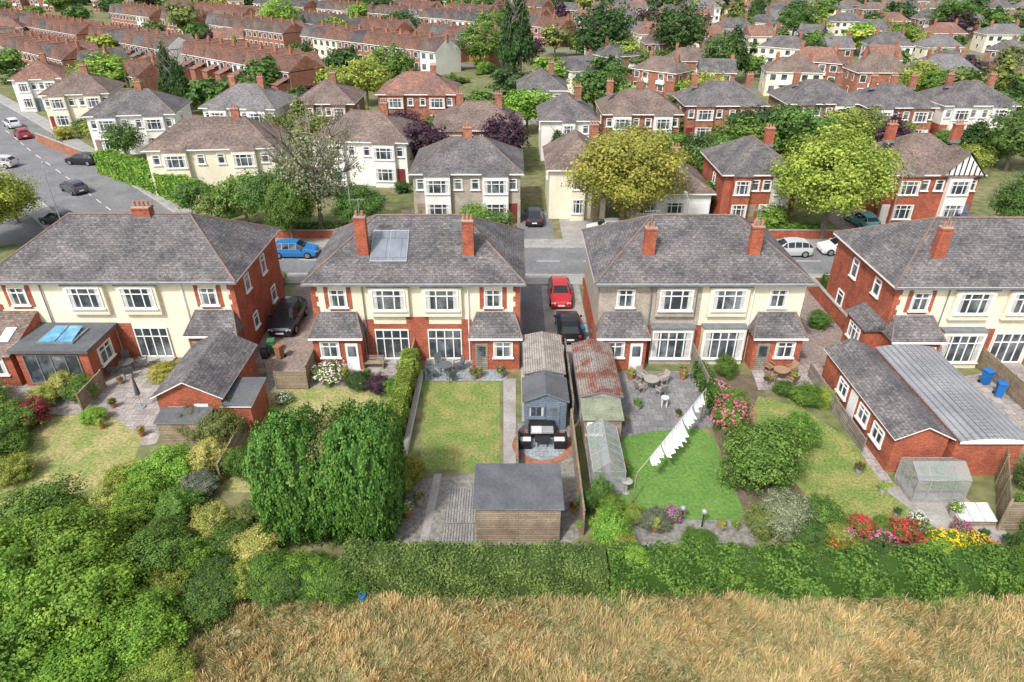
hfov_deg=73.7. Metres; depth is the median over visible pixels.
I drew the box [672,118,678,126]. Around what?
window
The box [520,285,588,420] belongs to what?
driveway
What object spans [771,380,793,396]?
shrub
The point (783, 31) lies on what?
tree
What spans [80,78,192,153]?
house
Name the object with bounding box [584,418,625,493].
greenhouse
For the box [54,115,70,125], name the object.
window
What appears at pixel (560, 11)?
tree
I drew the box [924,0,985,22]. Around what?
tree
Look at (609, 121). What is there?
window
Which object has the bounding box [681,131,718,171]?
tree
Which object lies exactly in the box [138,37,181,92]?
tree
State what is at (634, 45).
tree
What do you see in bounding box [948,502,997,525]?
cold frame
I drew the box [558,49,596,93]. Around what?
house
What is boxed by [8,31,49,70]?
terraced house
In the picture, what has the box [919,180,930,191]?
window
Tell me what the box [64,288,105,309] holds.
window
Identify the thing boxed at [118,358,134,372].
garden table
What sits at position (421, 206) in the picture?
door
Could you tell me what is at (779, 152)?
shrub
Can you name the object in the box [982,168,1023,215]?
tree
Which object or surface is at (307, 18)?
terraced house
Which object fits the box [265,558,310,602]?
shrub
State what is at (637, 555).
shrub
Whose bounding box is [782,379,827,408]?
shrub
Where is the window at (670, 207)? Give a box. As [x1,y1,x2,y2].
[664,202,684,213]
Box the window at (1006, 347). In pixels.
[989,333,1023,362]
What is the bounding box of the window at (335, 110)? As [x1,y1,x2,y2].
[332,108,344,118]
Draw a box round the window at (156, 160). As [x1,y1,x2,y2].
[151,155,162,165]
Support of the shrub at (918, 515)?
on the soil at (905, 543)
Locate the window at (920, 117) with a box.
[912,112,928,122]
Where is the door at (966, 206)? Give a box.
[963,204,968,211]
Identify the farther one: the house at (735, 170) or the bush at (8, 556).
the house at (735, 170)
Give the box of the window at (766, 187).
[761,180,772,191]
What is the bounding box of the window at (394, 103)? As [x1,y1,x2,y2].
[387,98,403,108]
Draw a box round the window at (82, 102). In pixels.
[78,98,85,105]
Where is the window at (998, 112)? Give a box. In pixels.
[990,110,1009,120]
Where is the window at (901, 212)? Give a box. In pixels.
[891,205,913,219]
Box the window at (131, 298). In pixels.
[118,288,158,309]
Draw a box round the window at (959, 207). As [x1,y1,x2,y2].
[941,205,963,215]
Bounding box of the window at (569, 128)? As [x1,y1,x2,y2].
[563,126,573,134]
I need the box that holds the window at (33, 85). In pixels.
[30,83,37,89]
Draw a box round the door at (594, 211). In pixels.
[590,199,599,218]
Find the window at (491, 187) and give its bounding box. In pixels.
[483,180,507,194]
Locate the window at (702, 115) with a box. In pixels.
[696,110,713,120]
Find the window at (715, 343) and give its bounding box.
[701,331,745,359]
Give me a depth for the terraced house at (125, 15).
234.66 m
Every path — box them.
[420,474,441,539]
[503,379,515,462]
[831,409,892,482]
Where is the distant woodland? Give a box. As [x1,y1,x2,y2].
[74,0,1011,7]
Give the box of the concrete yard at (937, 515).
[887,487,1012,547]
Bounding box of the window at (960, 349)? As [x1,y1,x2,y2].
[939,335,986,363]
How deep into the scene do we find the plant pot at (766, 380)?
44.85 m
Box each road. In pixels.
[0,103,834,273]
[0,214,43,237]
[461,63,475,67]
[544,49,983,54]
[622,87,760,92]
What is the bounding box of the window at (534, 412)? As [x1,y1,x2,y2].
[526,406,545,418]
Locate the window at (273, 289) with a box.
[270,283,278,303]
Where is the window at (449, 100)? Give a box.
[446,98,452,105]
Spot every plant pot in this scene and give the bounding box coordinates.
[94,417,105,429]
[106,397,116,408]
[116,375,123,383]
[135,425,145,436]
[339,367,351,381]
[403,499,413,518]
[411,488,425,505]
[468,367,478,379]
[474,365,484,377]
[495,364,506,377]
[569,499,578,512]
[576,519,585,531]
[624,416,630,424]
[626,366,635,379]
[633,398,642,410]
[650,516,660,532]
[675,409,682,417]
[679,367,689,379]
[694,380,700,390]
[701,395,708,408]
[716,519,728,531]
[732,520,740,531]
[764,376,769,383]
[789,370,798,377]
[854,461,867,474]
[878,481,890,493]
[893,506,903,517]
[914,517,925,532]
[948,499,966,517]
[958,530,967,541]
[978,527,991,537]
[1001,533,1012,545]
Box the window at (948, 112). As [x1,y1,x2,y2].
[944,110,951,117]
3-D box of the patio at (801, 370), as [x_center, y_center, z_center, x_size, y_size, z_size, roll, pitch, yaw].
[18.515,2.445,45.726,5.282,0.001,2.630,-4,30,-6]
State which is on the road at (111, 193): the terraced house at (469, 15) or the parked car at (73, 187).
the parked car at (73, 187)
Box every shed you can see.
[153,407,213,445]
[219,377,268,432]
[472,463,564,541]
[580,398,623,446]
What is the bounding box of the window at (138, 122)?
[134,119,143,127]
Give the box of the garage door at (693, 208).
[685,203,709,213]
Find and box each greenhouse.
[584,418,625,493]
[894,457,972,502]
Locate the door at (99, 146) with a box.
[95,140,102,149]
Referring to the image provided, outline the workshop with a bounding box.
[875,344,1023,475]
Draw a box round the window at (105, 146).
[101,139,122,150]
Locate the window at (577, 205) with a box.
[571,200,583,214]
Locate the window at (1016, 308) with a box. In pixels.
[1005,293,1023,315]
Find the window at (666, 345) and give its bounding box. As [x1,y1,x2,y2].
[649,331,692,359]
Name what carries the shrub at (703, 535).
on the gravel at (744, 533)
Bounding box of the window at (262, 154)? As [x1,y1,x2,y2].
[260,152,270,162]
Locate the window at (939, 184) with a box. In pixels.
[932,180,945,191]
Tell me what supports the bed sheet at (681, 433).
hanging from the washing line
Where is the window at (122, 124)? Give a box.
[120,119,128,127]
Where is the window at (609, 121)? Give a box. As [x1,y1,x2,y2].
[606,118,612,126]
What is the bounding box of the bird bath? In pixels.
[621,477,632,494]
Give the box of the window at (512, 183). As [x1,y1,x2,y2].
[508,179,517,190]
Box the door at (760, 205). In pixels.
[756,204,767,220]
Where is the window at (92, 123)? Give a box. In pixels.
[89,120,96,129]
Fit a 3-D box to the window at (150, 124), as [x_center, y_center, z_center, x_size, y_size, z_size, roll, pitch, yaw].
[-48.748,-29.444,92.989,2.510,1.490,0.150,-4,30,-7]
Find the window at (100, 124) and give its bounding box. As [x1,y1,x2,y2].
[96,120,116,131]
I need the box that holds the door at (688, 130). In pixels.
[686,128,692,137]
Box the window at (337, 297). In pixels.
[328,289,349,308]
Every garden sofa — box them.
[518,431,531,448]
[528,420,555,436]
[553,431,567,448]
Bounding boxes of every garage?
[150,330,258,412]
[522,331,565,376]
[571,339,623,426]
[822,338,955,471]
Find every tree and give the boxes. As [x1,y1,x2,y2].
[0,0,14,8]
[0,45,21,69]
[0,48,27,74]
[0,70,18,83]
[0,162,47,247]
[3,178,41,222]
[23,4,50,14]
[44,0,73,15]
[61,4,94,18]
[64,62,103,73]
[70,49,133,86]
[72,118,87,129]
[76,119,90,137]
[85,32,117,48]
[93,0,116,17]
[98,120,146,153]
[125,77,146,88]
[131,0,158,4]
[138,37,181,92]
[139,20,166,30]
[148,41,196,109]
[154,0,171,6]
[163,2,203,30]
[164,178,214,213]
[179,76,224,106]
[182,21,212,39]
[190,192,236,218]
[201,26,212,38]
[202,167,262,221]
[207,0,232,3]
[210,73,268,95]
[223,75,268,85]
[226,31,242,41]
[231,162,316,223]
[236,53,281,85]
[241,383,408,549]
[252,97,364,228]
[253,172,320,238]
[255,0,303,19]
[260,110,297,138]
[284,91,319,130]
[287,84,305,95]
[287,110,333,146]
[288,40,318,51]
[297,84,314,95]
[300,43,310,52]
[313,64,346,84]
[322,15,347,25]
[323,45,358,83]
[328,178,388,223]
[329,47,361,80]
[336,51,393,105]
[338,0,374,3]
[346,3,367,17]
[360,42,418,79]
[365,0,397,8]
[382,7,422,28]
[392,108,426,122]
[403,118,451,159]
[421,114,434,123]
[444,0,460,7]
[453,20,499,61]
[457,199,492,220]
[464,89,504,102]
[467,0,498,5]
[467,8,503,28]
[474,110,532,151]
[485,66,530,97]
[486,0,531,72]
[489,204,516,225]
[492,83,556,132]
[495,0,543,72]
[529,55,568,78]
[531,38,547,63]
[540,23,571,55]
[548,120,570,142]
[553,1,570,16]
[560,119,698,219]
[565,64,629,112]
[566,0,641,51]
[566,36,578,54]
[572,0,600,7]
[573,41,583,53]
[586,54,633,79]
[598,120,658,154]
[604,36,648,61]
[613,83,647,92]
[629,8,663,21]
[629,49,661,65]
[644,0,712,49]
[645,0,687,7]
[646,1,661,10]
[651,127,692,151]
[655,48,673,55]
[666,95,676,103]
[673,78,688,90]
[675,104,683,132]
[680,67,729,89]
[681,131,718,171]
[690,133,735,173]
[697,30,746,65]
[700,131,739,146]
[702,178,716,204]
[703,116,751,137]
[714,108,765,130]
[715,1,726,15]
[720,115,781,149]
[721,104,799,151]
[722,21,752,73]
[725,0,747,16]
[739,13,756,24]
[746,0,766,16]
[746,40,759,57]
[747,55,766,73]
[752,62,767,75]
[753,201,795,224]
[754,96,844,153]
[764,0,772,6]
[764,115,923,238]
[773,27,790,35]
[776,0,825,35]
[782,0,812,13]
[795,31,811,41]
[803,31,834,45]
[804,11,837,27]
[805,40,828,46]
[808,0,841,16]
[812,27,824,34]
[821,105,876,140]
[840,102,890,135]
[842,21,876,52]
[844,26,875,47]
[855,34,873,49]
[864,10,885,18]
[867,107,915,142]
[868,121,922,134]
[870,15,895,24]
[885,0,917,17]
[887,21,926,42]
[898,58,944,91]
[901,49,916,64]
[908,32,933,42]
[915,69,957,90]
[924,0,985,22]
[938,11,979,29]
[940,70,999,91]
[942,65,983,82]
[949,108,994,159]
[953,35,970,44]
[957,142,998,168]
[964,0,985,13]
[965,0,991,9]
[965,54,990,73]
[975,7,1012,27]
[978,133,1022,166]
[980,102,1023,170]
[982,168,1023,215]
[984,42,1023,91]
[992,45,1023,66]
[993,3,1007,12]
[994,86,1023,101]
[1002,20,1023,27]
[1004,77,1023,97]
[1011,96,1023,104]
[1011,100,1023,124]
[1012,71,1023,89]
[1013,7,1023,20]
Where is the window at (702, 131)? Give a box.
[694,128,710,138]
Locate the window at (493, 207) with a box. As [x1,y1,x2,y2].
[484,204,506,218]
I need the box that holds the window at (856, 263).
[848,257,859,280]
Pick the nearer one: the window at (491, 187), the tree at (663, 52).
the window at (491, 187)
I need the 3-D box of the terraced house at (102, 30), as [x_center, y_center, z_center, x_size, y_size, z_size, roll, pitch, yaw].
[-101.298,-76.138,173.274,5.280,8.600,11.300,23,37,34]
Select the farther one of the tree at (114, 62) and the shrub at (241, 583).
the tree at (114, 62)
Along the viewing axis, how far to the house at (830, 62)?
139.05 m
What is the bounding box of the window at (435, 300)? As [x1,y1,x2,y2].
[424,290,459,311]
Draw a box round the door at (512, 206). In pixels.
[508,203,516,222]
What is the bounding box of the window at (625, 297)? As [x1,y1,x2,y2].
[615,289,635,308]
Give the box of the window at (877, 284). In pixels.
[869,276,882,298]
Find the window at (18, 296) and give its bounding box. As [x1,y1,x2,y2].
[6,287,31,306]
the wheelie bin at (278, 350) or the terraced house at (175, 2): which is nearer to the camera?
the wheelie bin at (278, 350)
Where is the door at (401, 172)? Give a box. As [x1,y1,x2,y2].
[397,169,405,182]
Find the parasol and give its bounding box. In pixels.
[131,375,145,409]
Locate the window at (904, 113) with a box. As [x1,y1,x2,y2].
[902,112,909,119]
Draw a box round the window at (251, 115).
[248,113,263,120]
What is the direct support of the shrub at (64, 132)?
on the ground at (532, 194)
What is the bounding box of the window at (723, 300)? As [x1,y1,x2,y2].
[710,290,747,311]
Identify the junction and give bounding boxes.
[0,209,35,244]
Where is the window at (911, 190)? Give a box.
[898,181,921,195]
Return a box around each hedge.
[91,148,236,218]
[269,220,351,228]
[335,536,611,600]
[383,346,421,449]
[605,536,1023,604]
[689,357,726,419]
[752,220,820,228]
[819,272,829,288]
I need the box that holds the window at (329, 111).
[325,108,331,115]
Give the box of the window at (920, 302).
[907,293,932,312]
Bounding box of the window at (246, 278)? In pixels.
[243,271,252,293]
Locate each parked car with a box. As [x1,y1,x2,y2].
[0,154,18,168]
[2,117,21,128]
[12,127,32,139]
[38,209,71,224]
[59,178,88,195]
[64,152,94,165]
[268,296,307,335]
[276,238,319,258]
[524,207,543,225]
[547,276,573,307]
[554,311,582,342]
[586,218,621,227]
[777,237,813,257]
[816,237,838,255]
[844,210,880,227]
[954,212,972,215]
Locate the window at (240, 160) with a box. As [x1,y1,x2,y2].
[232,154,256,167]
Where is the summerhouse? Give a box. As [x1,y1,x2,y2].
[522,370,569,429]
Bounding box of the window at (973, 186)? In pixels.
[969,180,977,191]
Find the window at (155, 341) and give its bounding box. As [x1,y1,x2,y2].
[133,327,174,356]
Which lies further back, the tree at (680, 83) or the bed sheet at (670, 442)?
the tree at (680, 83)
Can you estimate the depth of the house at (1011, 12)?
219.97 m
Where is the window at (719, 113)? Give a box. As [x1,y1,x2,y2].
[716,110,722,117]
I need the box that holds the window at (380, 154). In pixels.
[373,147,393,160]
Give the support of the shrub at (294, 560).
on the ground at (532, 194)
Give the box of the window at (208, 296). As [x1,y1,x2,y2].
[197,287,220,306]
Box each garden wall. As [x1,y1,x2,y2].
[34,132,85,155]
[275,229,334,237]
[404,370,422,453]
[768,229,845,238]
[807,276,847,330]
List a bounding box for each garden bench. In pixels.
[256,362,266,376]
[363,354,384,368]
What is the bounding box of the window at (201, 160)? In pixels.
[196,154,206,164]
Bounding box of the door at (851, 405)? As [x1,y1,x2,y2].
[846,389,858,416]
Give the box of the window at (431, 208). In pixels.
[427,204,449,213]
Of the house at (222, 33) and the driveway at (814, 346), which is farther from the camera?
the house at (222, 33)
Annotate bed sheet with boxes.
[650,445,663,465]
[662,429,680,457]
[675,419,688,446]
[683,407,696,428]
[693,392,704,412]
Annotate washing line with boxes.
[631,388,706,503]
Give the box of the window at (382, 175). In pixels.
[375,168,395,181]
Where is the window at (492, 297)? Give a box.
[483,289,502,308]
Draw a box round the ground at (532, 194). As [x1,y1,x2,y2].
[0,0,1023,595]
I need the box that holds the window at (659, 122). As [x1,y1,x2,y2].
[654,119,671,129]
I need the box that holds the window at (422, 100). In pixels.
[420,98,425,105]
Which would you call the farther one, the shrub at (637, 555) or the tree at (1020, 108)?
the tree at (1020, 108)
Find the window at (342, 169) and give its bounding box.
[326,167,345,180]
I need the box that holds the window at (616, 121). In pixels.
[613,119,630,129]
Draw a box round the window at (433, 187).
[425,180,449,194]
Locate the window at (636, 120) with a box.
[633,118,639,125]
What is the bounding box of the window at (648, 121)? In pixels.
[645,118,651,126]
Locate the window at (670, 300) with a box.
[657,290,694,311]
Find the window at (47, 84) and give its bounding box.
[44,82,53,88]
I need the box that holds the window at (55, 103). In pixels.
[49,99,66,109]
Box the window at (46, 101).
[44,99,49,106]
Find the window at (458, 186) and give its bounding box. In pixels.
[453,179,462,190]
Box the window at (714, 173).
[712,171,715,184]
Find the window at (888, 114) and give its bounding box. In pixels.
[878,112,892,118]
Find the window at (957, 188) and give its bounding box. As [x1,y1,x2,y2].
[946,181,971,195]
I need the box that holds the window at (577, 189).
[573,181,584,190]
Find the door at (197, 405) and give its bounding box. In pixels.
[194,404,208,406]
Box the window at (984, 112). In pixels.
[980,110,988,117]
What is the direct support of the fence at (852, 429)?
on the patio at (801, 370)
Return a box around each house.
[0,7,23,11]
[0,8,29,16]
[0,12,26,30]
[0,27,13,32]
[0,28,33,51]
[0,29,41,69]
[0,201,284,385]
[1,0,30,9]
[4,8,36,20]
[7,51,72,111]
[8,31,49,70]
[16,32,58,67]
[19,11,50,30]
[24,34,67,63]
[26,11,57,31]
[29,0,63,11]
[32,12,64,31]
[33,35,75,59]
[37,62,125,129]
[39,13,71,33]
[42,37,85,61]
[46,14,78,34]
[51,39,98,67]
[53,15,86,36]
[60,16,93,38]
[67,17,100,40]
[77,44,129,85]
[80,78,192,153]
[88,20,123,37]
[90,0,105,11]
[97,21,132,37]
[105,23,141,38]
[109,1,133,24]
[114,24,150,50]
[115,1,140,25]
[121,2,146,25]
[122,53,189,91]
[123,25,160,55]
[128,3,153,26]
[129,26,170,58]
[134,3,160,27]
[138,28,180,58]
[139,104,289,194]
[141,4,165,24]
[152,29,194,64]
[160,6,177,30]
[164,0,187,7]
[169,8,186,32]
[178,33,218,80]
[181,0,202,7]
[186,8,212,25]
[188,0,210,8]
[189,35,231,82]
[196,0,217,9]
[197,73,299,140]
[201,38,245,79]
[203,0,224,10]
[205,11,231,31]
[210,7,235,13]
[211,1,232,10]
[213,11,240,27]
[213,23,245,40]
[214,38,258,82]
[218,2,240,10]
[222,12,249,27]
[226,0,243,4]
[226,2,249,10]
[227,41,272,80]
[232,14,259,27]
[234,3,257,14]
[242,14,269,43]
[243,42,287,76]
[251,16,280,45]
[253,0,259,7]
[259,0,267,8]
[260,44,302,86]
[261,16,290,45]
[270,46,325,92]
[271,17,304,48]
[290,0,297,7]
[290,70,366,136]
[291,8,315,19]
[296,0,318,10]
[300,9,325,24]
[300,20,331,50]
[300,198,526,369]
[309,10,335,24]
[311,21,343,58]
[311,99,421,187]
[316,0,337,11]
[320,10,349,22]
[323,23,355,56]
[324,0,345,12]
[332,0,354,13]
[335,25,368,49]
[341,0,363,18]
[348,14,374,26]
[348,25,381,59]
[360,13,384,28]
[361,28,395,57]
[364,1,380,16]
[370,14,397,28]
[373,3,395,17]
[374,63,460,122]
[375,28,408,60]
[382,15,415,32]
[383,2,405,18]
[389,29,423,59]
[394,0,406,4]
[394,3,419,26]
[402,0,420,5]
[404,32,438,70]
[407,123,524,223]
[412,0,429,8]
[416,18,442,34]
[418,0,443,12]
[418,32,460,74]
[419,5,441,23]
[428,19,456,35]
[429,5,452,22]
[431,90,522,145]
[440,6,463,23]
[441,20,470,37]
[446,0,464,8]
[451,7,474,24]
[455,21,477,62]
[456,0,474,9]
[462,9,486,25]
[466,1,485,10]
[469,24,499,63]
[475,11,501,26]
[476,1,497,11]
[485,25,505,64]
[493,0,507,10]
[516,60,568,124]
[525,0,535,6]
[527,13,543,34]
[529,5,551,15]
[531,0,554,14]
[532,14,557,45]
[536,83,599,160]
[542,120,605,220]
[546,15,576,46]
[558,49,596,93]
[559,0,577,18]
[572,4,595,28]
[581,208,817,369]
[584,43,595,54]
[591,0,608,10]
[592,36,644,80]
[595,78,684,139]
[609,0,630,9]
[616,5,638,24]
[626,143,716,218]
[627,0,647,13]
[628,17,654,38]
[631,50,695,96]
[634,19,664,47]
[639,28,674,55]
[658,2,682,23]
[665,42,705,72]
[672,71,770,141]
[680,0,693,9]
[687,20,723,46]
[688,9,711,23]
[691,0,721,22]
[695,5,713,23]
[696,53,736,80]
[699,30,750,53]
[700,124,796,222]
[713,14,751,33]
[723,0,744,13]
[724,0,749,17]
[743,21,773,55]
[750,10,776,29]
[757,30,807,63]
[758,51,824,95]
[764,0,786,11]
[766,7,789,31]
[766,70,861,139]
[773,0,790,4]
[788,16,797,35]
[789,40,849,79]
[795,21,826,36]
[819,31,855,63]
[825,9,864,35]
[826,209,1023,368]
[829,0,854,16]
[840,0,861,11]
[840,48,909,92]
[849,73,940,132]
[850,120,987,223]
[851,14,890,48]
[854,0,886,15]
[859,26,914,62]
[860,39,902,60]
[879,8,910,25]
[883,0,899,5]
[883,20,907,31]
[897,0,925,12]
[905,47,980,91]
[907,5,939,30]
[909,30,964,63]
[913,44,966,60]
[917,71,1021,143]
[918,0,933,6]
[919,19,968,45]
[924,0,949,8]
[962,11,983,36]
[969,19,1023,52]
[981,34,1023,70]
[984,0,1015,13]
[1008,10,1023,22]
[1013,0,1023,9]
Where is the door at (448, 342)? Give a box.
[427,329,461,358]
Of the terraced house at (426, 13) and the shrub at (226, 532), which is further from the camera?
the terraced house at (426, 13)
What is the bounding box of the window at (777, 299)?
[766,289,788,308]
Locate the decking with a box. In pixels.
[442,488,475,541]
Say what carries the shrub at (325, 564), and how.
on the ground at (532, 194)
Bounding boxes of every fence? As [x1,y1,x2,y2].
[75,369,106,411]
[215,417,247,483]
[273,371,308,389]
[303,347,315,384]
[411,338,415,347]
[516,419,517,462]
[564,338,573,412]
[569,408,584,536]
[690,342,709,382]
[808,362,866,453]
[976,347,1023,408]
[994,415,1013,530]
[996,502,1023,530]
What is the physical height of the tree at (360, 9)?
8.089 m
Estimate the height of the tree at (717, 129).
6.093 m
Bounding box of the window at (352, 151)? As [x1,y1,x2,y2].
[348,146,355,156]
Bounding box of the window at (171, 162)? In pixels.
[163,155,188,169]
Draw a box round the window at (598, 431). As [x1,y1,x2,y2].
[585,422,602,435]
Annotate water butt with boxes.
[358,591,365,601]
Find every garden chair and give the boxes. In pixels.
[102,363,116,376]
[120,349,131,364]
[122,366,133,379]
[137,352,147,369]
[425,366,436,379]
[433,352,443,368]
[446,369,456,382]
[453,355,464,370]
[633,379,644,393]
[636,365,647,380]
[655,383,668,397]
[657,369,670,384]
[763,357,775,371]
[764,370,776,384]
[786,360,799,371]
[786,374,800,385]
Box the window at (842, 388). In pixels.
[834,376,849,401]
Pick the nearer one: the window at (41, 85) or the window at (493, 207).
the window at (493, 207)
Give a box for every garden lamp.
[680,505,685,522]
[701,509,707,526]
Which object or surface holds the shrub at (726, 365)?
on the ground at (532, 194)
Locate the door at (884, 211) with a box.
[879,204,889,223]
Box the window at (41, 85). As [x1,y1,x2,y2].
[38,82,44,89]
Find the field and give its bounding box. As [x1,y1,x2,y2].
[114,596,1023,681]
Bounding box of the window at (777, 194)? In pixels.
[773,182,787,195]
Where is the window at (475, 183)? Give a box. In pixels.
[470,179,480,190]
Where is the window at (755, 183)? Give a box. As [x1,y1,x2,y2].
[751,180,760,191]
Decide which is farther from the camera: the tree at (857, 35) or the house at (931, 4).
the house at (931, 4)
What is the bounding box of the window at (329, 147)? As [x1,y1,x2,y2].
[324,146,342,159]
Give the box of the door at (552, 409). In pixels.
[546,403,559,428]
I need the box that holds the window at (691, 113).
[688,110,694,117]
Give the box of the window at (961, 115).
[952,110,970,120]
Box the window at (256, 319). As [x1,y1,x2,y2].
[252,310,261,330]
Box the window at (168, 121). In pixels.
[164,118,172,126]
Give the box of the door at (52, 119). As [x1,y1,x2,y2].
[49,116,56,129]
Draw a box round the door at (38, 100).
[35,98,44,110]
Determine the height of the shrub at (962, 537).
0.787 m
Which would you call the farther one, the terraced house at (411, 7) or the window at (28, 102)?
the terraced house at (411, 7)
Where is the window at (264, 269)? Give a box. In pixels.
[259,253,268,275]
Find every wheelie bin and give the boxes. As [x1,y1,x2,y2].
[258,343,269,358]
[266,337,274,352]
[272,343,286,358]
[581,324,585,339]
[977,368,996,384]
[992,379,1008,397]
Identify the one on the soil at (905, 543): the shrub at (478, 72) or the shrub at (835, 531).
the shrub at (835, 531)
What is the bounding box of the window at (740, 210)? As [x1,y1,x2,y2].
[730,205,746,217]
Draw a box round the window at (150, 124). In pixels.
[144,119,164,130]
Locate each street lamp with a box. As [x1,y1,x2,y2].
[41,161,59,218]
[342,172,351,217]
[684,191,688,213]
[889,172,913,222]
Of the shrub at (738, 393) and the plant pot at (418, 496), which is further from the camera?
the shrub at (738, 393)
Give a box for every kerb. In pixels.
[0,102,816,247]
[2,167,829,274]
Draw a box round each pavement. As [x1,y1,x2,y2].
[0,94,828,245]
[0,167,821,284]
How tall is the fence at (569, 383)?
2.100 m
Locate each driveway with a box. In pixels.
[254,285,314,372]
[401,210,414,213]
[517,210,553,238]
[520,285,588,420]
[559,219,592,238]
[798,288,842,374]
[818,210,857,228]
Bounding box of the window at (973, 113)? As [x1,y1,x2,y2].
[970,110,977,117]
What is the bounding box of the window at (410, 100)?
[407,98,413,105]
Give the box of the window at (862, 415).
[854,402,869,429]
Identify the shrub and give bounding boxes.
[0,379,13,401]
[0,393,47,437]
[0,424,36,461]
[0,449,35,487]
[8,394,52,428]
[25,384,62,407]
[42,369,82,397]
[48,124,78,139]
[57,372,98,403]
[67,118,86,134]
[78,405,109,425]
[82,485,123,520]
[97,459,140,493]
[100,490,158,531]
[103,536,131,558]
[115,460,175,501]
[115,580,151,620]
[128,514,189,545]
[130,440,197,490]
[137,564,193,603]
[143,360,178,384]
[149,483,207,522]
[168,588,231,631]
[171,534,220,581]
[174,403,202,442]
[176,467,220,500]
[183,436,230,474]
[186,404,247,446]
[188,498,231,543]
[192,553,238,575]
[197,558,239,602]
[206,518,253,557]
[212,445,252,481]
[221,391,247,425]
[226,557,251,604]
[228,497,261,528]
[241,546,288,600]
[244,549,282,591]
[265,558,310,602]
[273,547,317,596]
[274,389,293,406]
[281,270,287,281]
[297,555,339,605]
[297,557,335,602]
[311,357,346,387]
[312,558,369,608]
[343,369,373,392]
[362,371,389,394]
[382,373,397,394]
[390,180,410,192]
[400,472,414,493]
[404,452,426,482]
[444,72,458,81]
[456,77,464,83]
[471,56,484,64]
[475,60,495,73]
[475,70,483,74]
[482,62,496,73]
[575,488,598,514]
[586,473,615,511]
[587,505,638,550]
[597,492,624,516]
[606,530,637,545]
[611,458,631,477]
[614,540,652,570]
[623,503,646,524]
[632,505,674,533]
[663,504,685,523]
[668,546,685,559]
[679,523,722,545]
[695,369,719,387]
[710,393,756,432]
[710,415,819,495]
[712,352,740,380]
[713,378,731,398]
[722,386,750,408]
[728,541,760,566]
[733,418,760,445]
[740,499,780,541]
[757,485,821,545]
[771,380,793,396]
[776,147,797,159]
[780,409,826,451]
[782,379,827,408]
[784,517,832,548]
[795,538,837,584]
[800,490,852,533]
[806,308,836,329]
[817,385,840,410]
[824,520,852,544]
[824,535,844,550]
[841,524,859,546]
[845,510,878,538]
[846,535,868,550]
[862,537,903,557]
[865,528,898,546]
[871,513,893,532]
[884,514,923,543]
[905,510,933,529]
[908,537,955,559]
[914,536,937,549]
[921,526,939,539]
[924,525,965,549]
[933,129,950,142]
[948,518,973,533]
[963,528,993,546]
[979,538,1001,548]
[995,542,1023,563]
[1003,529,1023,547]
[1012,486,1023,531]
[1013,457,1023,487]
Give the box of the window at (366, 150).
[362,146,371,156]
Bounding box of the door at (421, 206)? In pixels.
[417,203,425,213]
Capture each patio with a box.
[1,358,160,445]
[310,364,399,385]
[425,360,506,380]
[512,429,571,462]
[618,371,715,436]
[751,365,821,389]
[964,369,1023,430]
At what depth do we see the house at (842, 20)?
218.35 m
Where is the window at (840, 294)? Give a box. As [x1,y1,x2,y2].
[835,288,844,306]
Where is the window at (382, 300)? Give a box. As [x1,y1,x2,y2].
[371,290,406,311]
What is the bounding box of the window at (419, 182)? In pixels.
[416,179,424,190]
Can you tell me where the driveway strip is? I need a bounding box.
[521,285,544,334]
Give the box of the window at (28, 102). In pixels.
[22,98,35,107]
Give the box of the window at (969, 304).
[952,293,995,315]
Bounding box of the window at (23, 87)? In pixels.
[17,83,29,92]
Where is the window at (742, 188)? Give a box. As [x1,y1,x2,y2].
[733,181,750,195]
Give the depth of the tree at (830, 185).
62.20 m
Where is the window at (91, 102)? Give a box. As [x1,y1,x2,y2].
[85,98,99,107]
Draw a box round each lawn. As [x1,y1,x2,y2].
[0,413,141,506]
[215,386,380,491]
[420,382,499,469]
[621,428,744,520]
[751,396,932,527]
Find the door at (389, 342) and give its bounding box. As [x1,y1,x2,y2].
[375,329,409,358]
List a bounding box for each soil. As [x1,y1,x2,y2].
[712,374,804,530]
[838,522,928,549]
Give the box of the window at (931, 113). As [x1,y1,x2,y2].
[928,112,933,119]
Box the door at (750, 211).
[746,204,755,220]
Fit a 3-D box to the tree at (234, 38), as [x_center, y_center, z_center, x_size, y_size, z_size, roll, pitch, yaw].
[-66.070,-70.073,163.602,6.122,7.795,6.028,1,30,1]
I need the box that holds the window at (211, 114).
[209,112,224,116]
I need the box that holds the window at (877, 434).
[867,420,884,449]
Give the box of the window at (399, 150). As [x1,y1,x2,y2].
[395,147,404,157]
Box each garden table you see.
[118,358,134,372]
[438,361,452,374]
[535,436,550,446]
[644,374,658,389]
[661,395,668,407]
[774,365,789,379]
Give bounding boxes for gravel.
[258,373,288,394]
[371,423,587,544]
[600,517,755,546]
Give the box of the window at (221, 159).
[216,154,226,164]
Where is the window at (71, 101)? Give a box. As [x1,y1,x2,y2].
[67,98,75,106]
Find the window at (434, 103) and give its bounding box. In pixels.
[429,98,444,108]
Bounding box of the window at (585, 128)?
[582,125,588,134]
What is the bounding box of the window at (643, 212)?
[636,202,657,214]
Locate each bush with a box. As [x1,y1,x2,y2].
[0,467,107,541]
[0,513,49,617]
[0,538,157,650]
[0,591,64,681]
[5,502,137,571]
[11,621,139,681]
[89,584,196,680]
[114,522,204,587]
[118,636,198,681]
[133,674,165,681]
[175,554,245,620]
[222,520,285,564]
[240,565,287,615]
[291,547,335,605]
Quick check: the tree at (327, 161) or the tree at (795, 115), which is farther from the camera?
the tree at (795, 115)
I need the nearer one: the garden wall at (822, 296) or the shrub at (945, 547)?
the shrub at (945, 547)

